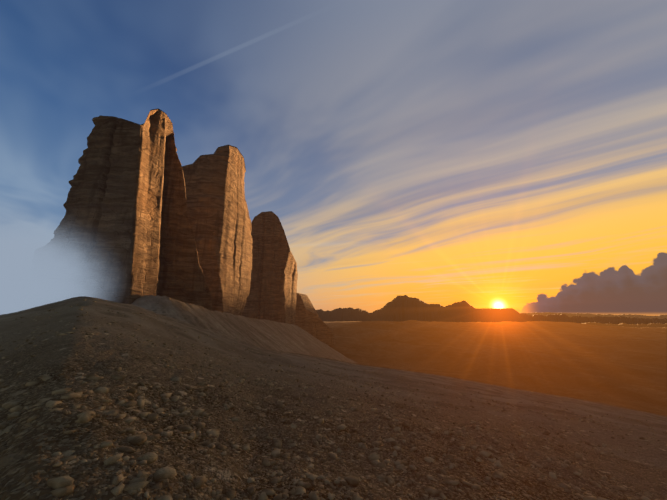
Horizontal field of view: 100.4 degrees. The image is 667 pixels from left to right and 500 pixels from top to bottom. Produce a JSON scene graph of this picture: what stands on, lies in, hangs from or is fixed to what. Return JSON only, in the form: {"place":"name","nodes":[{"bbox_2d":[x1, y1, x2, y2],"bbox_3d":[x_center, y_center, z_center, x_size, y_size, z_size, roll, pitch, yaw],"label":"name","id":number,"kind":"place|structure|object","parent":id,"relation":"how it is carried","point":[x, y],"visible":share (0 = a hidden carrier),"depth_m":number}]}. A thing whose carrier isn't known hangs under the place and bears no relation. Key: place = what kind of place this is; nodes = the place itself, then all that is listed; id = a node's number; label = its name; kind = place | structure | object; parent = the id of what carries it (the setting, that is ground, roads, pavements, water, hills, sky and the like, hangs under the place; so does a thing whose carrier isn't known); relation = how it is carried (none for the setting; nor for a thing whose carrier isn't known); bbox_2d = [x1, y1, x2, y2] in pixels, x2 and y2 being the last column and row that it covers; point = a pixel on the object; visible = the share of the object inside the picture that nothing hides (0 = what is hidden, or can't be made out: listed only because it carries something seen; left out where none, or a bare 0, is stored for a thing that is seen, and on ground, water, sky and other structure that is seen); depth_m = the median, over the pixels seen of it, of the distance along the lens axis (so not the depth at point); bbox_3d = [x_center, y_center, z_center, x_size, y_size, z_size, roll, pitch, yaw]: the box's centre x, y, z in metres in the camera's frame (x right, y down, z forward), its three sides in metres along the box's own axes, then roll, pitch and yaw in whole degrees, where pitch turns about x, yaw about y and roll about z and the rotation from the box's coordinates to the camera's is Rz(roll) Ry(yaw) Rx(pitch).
{"place":"outdoors","nodes":[
{"label":"outdoors","id":0,"kind":"place"},
{"bbox_2d":[0,295,666,499],"bbox_3d":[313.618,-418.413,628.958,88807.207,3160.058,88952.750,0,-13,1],"label":"terrain","id":1,"kind":"structure","parent":0,"point":[614,372],"depth_m":11.59},
{"bbox_2d":[22,108,212,310],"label":"rock towers","id":2,"kind":"structure","parent":1,"relation":"on","point":[123,233],"depth_m":306.63},
{"bbox_2d":[182,145,252,315],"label":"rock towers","id":3,"kind":"structure","parent":1,"relation":"on","point":[218,215],"depth_m":615.84},
{"bbox_2d":[242,211,297,324],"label":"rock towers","id":4,"kind":"structure","parent":1,"relation":"on","point":[272,295],"depth_m":1010.81},
{"bbox_2d":[295,293,334,344],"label":"rock formation","id":5,"kind":"object","parent":1,"relation":"on","point":[309,320],"visible":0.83,"depth_m":1349.34},
{"bbox_2d":[0,299,666,499],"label":"scree stones","id":6,"kind":"object","parent":1,"relation":"on","point":[62,486],"visible":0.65,"depth_m":5.46},
{"bbox_2d":[0,0,666,315],"label":"sky","id":7,"kind":"structure","parent":0,"point":[480,153]},
{"bbox_2d":[316,295,666,324],"bbox_3d":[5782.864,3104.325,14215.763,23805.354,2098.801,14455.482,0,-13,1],"label":"distant hills","id":8,"kind":"structure","parent":0,"point":[402,308],"depth_m":13960.65},
{"bbox_2d":[521,312,666,318],"bbox_3d":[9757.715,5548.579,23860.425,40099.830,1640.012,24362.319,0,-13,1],"label":"range","id":9,"kind":"structure","parent":0,"point":[604,315],"depth_m":20911.28},
{"bbox_2d":[581,322,666,327],"bbox_3d":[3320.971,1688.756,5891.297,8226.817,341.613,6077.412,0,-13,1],"label":"range","id":10,"kind":"structure","parent":0,"point":[658,325],"depth_m":5101.94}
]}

